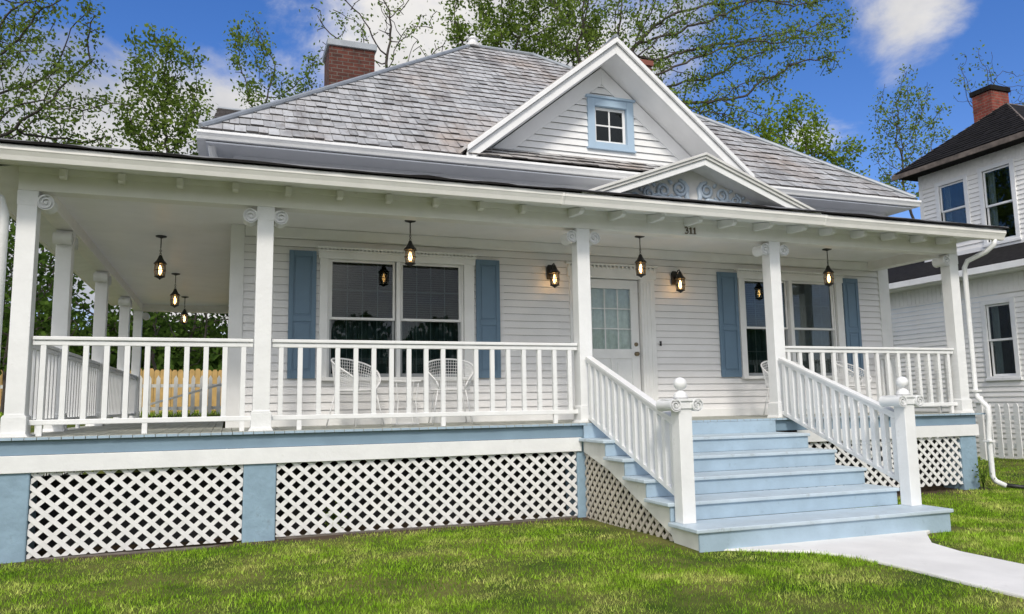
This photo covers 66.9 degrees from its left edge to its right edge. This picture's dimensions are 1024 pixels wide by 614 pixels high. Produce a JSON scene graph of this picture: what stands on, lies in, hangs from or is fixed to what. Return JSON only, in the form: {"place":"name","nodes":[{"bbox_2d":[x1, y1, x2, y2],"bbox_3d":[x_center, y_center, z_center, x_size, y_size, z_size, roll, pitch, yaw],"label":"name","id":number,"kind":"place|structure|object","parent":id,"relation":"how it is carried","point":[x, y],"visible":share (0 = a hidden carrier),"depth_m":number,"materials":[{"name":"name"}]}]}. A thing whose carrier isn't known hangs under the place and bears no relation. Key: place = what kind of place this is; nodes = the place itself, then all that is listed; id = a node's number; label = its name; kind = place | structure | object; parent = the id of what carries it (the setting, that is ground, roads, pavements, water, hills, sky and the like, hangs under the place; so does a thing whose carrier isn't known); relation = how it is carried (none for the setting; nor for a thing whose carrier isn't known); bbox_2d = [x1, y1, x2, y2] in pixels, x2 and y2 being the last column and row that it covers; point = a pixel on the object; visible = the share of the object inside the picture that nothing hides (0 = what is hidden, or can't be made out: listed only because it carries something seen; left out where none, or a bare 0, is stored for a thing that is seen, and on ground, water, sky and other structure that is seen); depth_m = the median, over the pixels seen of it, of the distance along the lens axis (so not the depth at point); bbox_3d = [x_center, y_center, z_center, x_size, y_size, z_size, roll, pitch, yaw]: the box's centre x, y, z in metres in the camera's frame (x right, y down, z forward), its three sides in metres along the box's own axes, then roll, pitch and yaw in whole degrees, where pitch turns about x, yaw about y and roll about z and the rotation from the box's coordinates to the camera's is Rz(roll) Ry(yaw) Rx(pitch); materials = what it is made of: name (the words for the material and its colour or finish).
{"place":"outdoors","nodes":[
{"label":"outdoors","id":0,"kind":"place"},
{"bbox_2d":[0,409,1023,613],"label":"lawn ground","id":1,"kind":"structure","parent":0,"point":[933,490],"depth_m":6.05,"materials":[{"name":"green plant"}]},
{"bbox_2d":[0,219,89,360],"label":"dark tree","id":2,"kind":"object","parent":1,"relation":"on","point":[12,226],"visible":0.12,"depth_m":20.05,"materials":[{"name":"green plant"}]},
{"bbox_2d":[1,217,92,353],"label":"dark tree","id":3,"kind":"object","parent":1,"relation":"on","point":[11,270],"visible":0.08,"depth_m":24.97,"materials":[{"name":"green plant"}]},
{"bbox_2d":[0,230,94,413],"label":"dark tree","id":4,"kind":"object","parent":1,"relation":"on","point":[43,302],"visible":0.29,"depth_m":18.19,"materials":[{"name":"green plant"}]},
{"bbox_2d":[4,117,91,332],"bbox_3d":[-14.748,-1.337,24.181,3.327,9.552,2.610,2,-8,-20],"label":"treetop","id":5,"kind":"object","parent":1,"relation":"on","point":[42,133],"visible":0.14,"depth_m":24.32,"materials":[{"name":"green plant"}]},
{"bbox_2d":[0,0,154,147],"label":"open tree","id":6,"kind":"object","parent":1,"relation":"on","point":[55,67],"visible":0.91,"depth_m":21.45,"materials":[{"name":"green plant"}]},
{"bbox_2d":[36,256,180,356],"bbox_3d":[-11.899,0.157,22.868,3.790,6.975,3.619,-1,-7,3],"label":"dark tree","id":7,"kind":"object","parent":1,"relation":"on","point":[115,326],"visible":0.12,"depth_m":22.67,"materials":[{"name":"green plant"}]},
{"bbox_2d":[0,368,221,413],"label":"board fence","id":8,"kind":"object","parent":1,"relation":"on","point":[198,373],"visible":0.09,"depth_m":22.35,"materials":[{"name":"yellow wood"}]},
{"bbox_2d":[98,134,123,148],"bbox_3d":[-13.526,-1.046,25.667,2.929,9.302,2.401,2,-8,-20],"label":"treetop","id":9,"kind":"object","parent":1,"relation":"on","point":[110,143],"visible":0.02,"depth_m":25.72,"materials":[{"name":"green plant"}]},
{"bbox_2d":[105,23,217,410],"bbox_3d":[-10.953,-2.920,24.593,3.886,12.682,2.993,2,-8,-20],"label":"leafy tree","id":10,"kind":"object","parent":1,"relation":"on","point":[131,130],"visible":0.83,"depth_m":24.67,"materials":[{"name":"green plant"}]},
{"bbox_2d":[143,312,228,377],"bbox_3d":[-11.068,1.001,27.379,5.035,6.394,4.001,2,-8,-20],"label":"dark tree","id":11,"kind":"object","parent":1,"relation":"on","point":[197,325],"visible":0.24,"depth_m":27.13,"materials":[{"name":"green plant"}]},
{"bbox_2d":[203,313,207,348],"bbox_3d":[-10.460,-0.950,26.818,2.644,9.299,2.042,2,-8,-20],"label":"treetop","id":12,"kind":"object","parent":1,"relation":"on","point":[205,326],"visible":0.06,"depth_m":26.51,"materials":[{"name":"green plant"}]},
{"bbox_2d":[184,313,228,342],"bbox_3d":[-10.408,1.286,29.856,4.073,6.412,3.460,2,-8,-20],"label":"dark tree","id":13,"kind":"object","parent":1,"relation":"on","point":[226,325],"visible":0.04,"depth_m":29.46,"materials":[{"name":"green plant"}]},
{"bbox_2d":[222,10,323,108],"bbox_3d":[-9.194,-3.882,29.767,4.040,15.809,2.349,2,-8,-20],"label":"slender tree","id":14,"kind":"object","parent":1,"relation":"on","point":[234,59],"visible":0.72,"depth_m":30.16,"materials":[{"name":"green plant"}]},
{"bbox_2d":[318,501,346,532],"bbox_3d":[-1.866,2.217,8.098,0.287,0.404,0.236,4,-9,-35],"label":"weed","id":15,"kind":"object","parent":1,"relation":"on","point":[335,516],"visible":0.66,"depth_m":8.09,"materials":[{"name":"green plant"}]},
{"bbox_2d":[299,0,454,67],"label":"bare tree","id":16,"kind":"object","parent":1,"relation":"on","point":[389,35],"visible":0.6,"depth_m":34.02,"materials":[{"name":"green plant"}]},
{"bbox_2d":[0,302,893,410],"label":"wood","id":17,"kind":"object","parent":1,"relation":"on","point":[159,358],"visible":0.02,"depth_m":38.20,"materials":[{"name":"green plant"}]},
{"bbox_2d":[0,34,1009,563],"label":"house","id":18,"kind":"structure","parent":1,"relation":"on","point":[604,378],"depth_m":9.65,"materials":[{"name":"white wood"}]},
{"bbox_2d":[153,235,166,279],"bbox_3d":[-4.613,-0.644,10.160,0.164,0.580,0.164,2,-8,-20],"label":"pendant lantern","id":19,"kind":"object","parent":18,"relation":"hanging from","point":[159,261],"visible":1,"depth_m":10.13,"materials":[{"name":"brown metal"}]},
{"bbox_2d":[170,273,179,307],"bbox_3d":[-5.663,-0.274,13.021,0.164,0.580,0.164,2,-8,-20],"label":"pendant lantern","id":20,"kind":"object","parent":18,"relation":"hanging from","point":[175,293],"visible":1,"depth_m":12.99,"materials":[{"name":"brown metal"}]},
{"bbox_2d":[180,296,188,324],"bbox_3d":[-6.658,0.080,15.744,0.164,0.580,0.164,2,-8,-20],"label":"pendant lantern","id":21,"kind":"object","parent":18,"relation":"hanging from","point":[185,313],"visible":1,"depth_m":15.71,"materials":[{"name":"brown metal"}]},
{"bbox_2d":[326,358,384,426],"bbox_3d":[-1.906,1.018,9.372,0.532,0.833,0.633,-5,-8,32],"label":"wire chair","id":22,"kind":"object","parent":18,"relation":"on","point":[378,382],"visible":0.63,"depth_m":9.41,"materials":[{"name":"white metal"}]},
{"bbox_2d":[317,245,477,380],"bbox_3d":[-1.508,0.144,10.242,2.140,1.770,0.318,2,-8,-20],"label":"window","id":23,"kind":"structure","parent":18,"relation":"in","point":[347,326],"depth_m":10.26,"materials":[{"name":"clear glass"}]},
{"bbox_2d":[391,380,420,424],"bbox_3d":[-1.328,1.186,9.621,0.331,0.540,0.331,2,-8,-20],"label":"side table","id":24,"kind":"object","parent":18,"relation":"on","point":[400,381],"visible":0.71,"depth_m":9.53,"materials":[{"name":"white metal"}]},
{"bbox_2d":[404,220,416,266],"bbox_3d":[-1.250,-0.778,9.508,0.164,0.580,0.164,2,-8,-20],"label":"pendant lantern","id":25,"kind":"object","parent":18,"relation":"hanging from","point":[410,247],"visible":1,"depth_m":9.47,"materials":[{"name":"black metal"}]},
{"bbox_2d":[428,358,472,423],"bbox_3d":[-0.784,1.048,9.755,0.633,0.833,0.532,1,-7,-12],"label":"wire chair","id":26,"kind":"object","parent":18,"relation":"on","point":[467,384],"visible":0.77,"depth_m":9.88,"materials":[{"name":"white metal"}]},
{"bbox_2d":[546,263,559,287],"bbox_3d":[0.581,-0.437,10.855,0.164,0.358,0.247,2,-8,-20],"label":"wall lantern","id":27,"kind":"object","parent":18,"relation":"attached to","point":[551,270],"depth_m":10.82,"materials":[{"name":"black metal"}]},
{"bbox_2d":[590,279,640,389],"bbox_3d":[1.452,0.584,11.244,0.910,1.990,0.126,2,-8,-20],"label":"front door","id":28,"kind":"structure","parent":18,"relation":"in","point":[614,303],"depth_m":11.34,"materials":[{"name":"white paint"}]},
{"bbox_2d":[635,235,646,277],"bbox_3d":[1.761,-0.687,10.618,0.164,0.580,0.164,2,-8,-20],"label":"pendant lantern","id":29,"kind":"object","parent":18,"relation":"hanging from","point":[640,260],"visible":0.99,"depth_m":10.59,"materials":[{"name":"brown metal"}]},
{"bbox_2d":[671,269,685,292],"bbox_3d":[2.486,-0.380,11.551,0.164,0.358,0.247,2,-8,-20],"label":"wall lantern","id":30,"kind":"object","parent":18,"relation":"attached to","point":[675,277],"depth_m":11.52,"materials":[{"name":"black metal"}]},
{"bbox_2d":[760,360,806,414],"bbox_3d":[3.996,1.177,11.394,0.633,0.833,0.532,-1,-7,0],"label":"wire chair","id":31,"kind":"object","parent":18,"relation":"on","point":[766,374],"visible":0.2,"depth_m":11.53,"materials":[{"name":"white metal"}]},
{"bbox_2d":[735,268,845,378],"bbox_3d":[4.454,0.321,12.420,2.120,1.770,0.318,2,-8,-20],"label":"window","id":32,"kind":"structure","parent":18,"relation":"in","point":[810,306],"depth_m":12.46,"materials":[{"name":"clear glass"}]},
{"bbox_2d":[822,248,833,286],"bbox_3d":[4.796,-0.594,11.748,0.164,0.580,0.164,2,-8,-20],"label":"pendant lantern","id":33,"kind":"object","parent":18,"relation":"hanging from","point":[828,270],"visible":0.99,"depth_m":11.72,"materials":[{"name":"brown metal"}]},
{"bbox_2d":[836,361,872,398],"bbox_3d":[5.243,1.227,11.955,0.532,0.833,0.633,-8,-10,44],"label":"wire chair","id":34,"kind":"object","parent":18,"relation":"on","point":[849,377],"visible":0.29,"depth_m":11.92,"materials":[{"name":"white metal"}]},
{"bbox_2d":[435,0,612,66],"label":"forked tree","id":35,"kind":"object","parent":1,"relation":"on","point":[512,26],"visible":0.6,"depth_m":33.71,"materials":[{"name":"green plant"}]},
{"bbox_2d":[522,0,858,133],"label":"arching tree","id":36,"kind":"object","parent":1,"relation":"on","point":[662,59],"visible":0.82,"depth_m":34.71,"materials":[{"name":"green plant"}]},
{"bbox_2d":[745,90,873,175],"bbox_3d":[12.619,-2.529,32.304,6.075,13.075,3.086,2,-8,-20],"label":"bright tree","id":37,"kind":"object","parent":1,"relation":"on","point":[814,145],"visible":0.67,"depth_m":32.34,"materials":[{"name":"green plant"}]},
{"bbox_2d":[865,64,954,374],"bbox_3d":[20.023,-3.910,38.306,4.946,17.064,3.406,2,-8,-20],"label":"thin tree","id":38,"kind":"object","parent":1,"relation":"on","point":[913,128],"visible":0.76,"depth_m":38.84,"materials":[{"name":"green plant"}]},
{"bbox_2d":[972,457,994,488],"bbox_3d":[6.671,2.363,10.973,0.299,0.476,0.238,-4,-8,21],"label":"weed","id":39,"kind":"object","parent":1,"relation":"on","point":[980,475],"visible":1,"depth_m":10.95,"materials":[{"name":"green plant"}]},
{"bbox_2d":[951,40,1023,112],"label":"twiggy tree","id":40,"kind":"object","parent":1,"relation":"on","point":[986,75],"visible":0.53,"depth_m":44.33,"materials":[{"name":"green plant"}]},
{"bbox_2d":[974,396,1023,460],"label":"picket fence","id":41,"kind":"object","parent":1,"relation":"on","point":[1007,417],"visible":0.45,"depth_m":15.78,"materials":[{"name":"white paint"}]},
{"bbox_2d":[1006,483,1023,488],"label":"drain hose","id":42,"kind":"object","parent":1,"relation":"on","point":[1009,485],"visible":1,"depth_m":10.92,"materials":[{"name":"black plastic"}]},
{"bbox_2d":[0,0,1023,386],"label":"sky","id":43,"kind":"structure","parent":0,"point":[887,35],"materials":[{"name":"blue"}]},
{"bbox_2d":[724,530,1023,598],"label":"path","id":44,"kind":"structure","parent":0,"point":[918,552],"depth_m":6.35,"materials":[{"name":"concrete"}]},
{"bbox_2d":[888,84,1023,458],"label":"neighbour house","id":45,"kind":"structure","parent":0,"point":[973,173],"depth_m":18.21,"materials":[{"name":"white wood"}]},
{"bbox_2d":[934,174,983,246],"bbox_3d":[11.257,-2.397,19.194,0.960,1.720,1.110,2,-8,-20],"label":"window","id":46,"kind":"structure","parent":45,"relation":"in","point":[951,195],"depth_m":19.09,"materials":[{"name":"white paint"}]},
{"bbox_2d":[977,158,1023,247],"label":"window","id":47,"kind":"structure","parent":45,"relation":"in","point":[999,204],"depth_m":18.30,"materials":[{"name":"white paint"}]},
{"bbox_2d":[980,297,1023,380],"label":"window","id":48,"kind":"structure","parent":45,"relation":"in","point":[998,316],"depth_m":16.99,"materials":[{"name":"white paint"}]}
]}

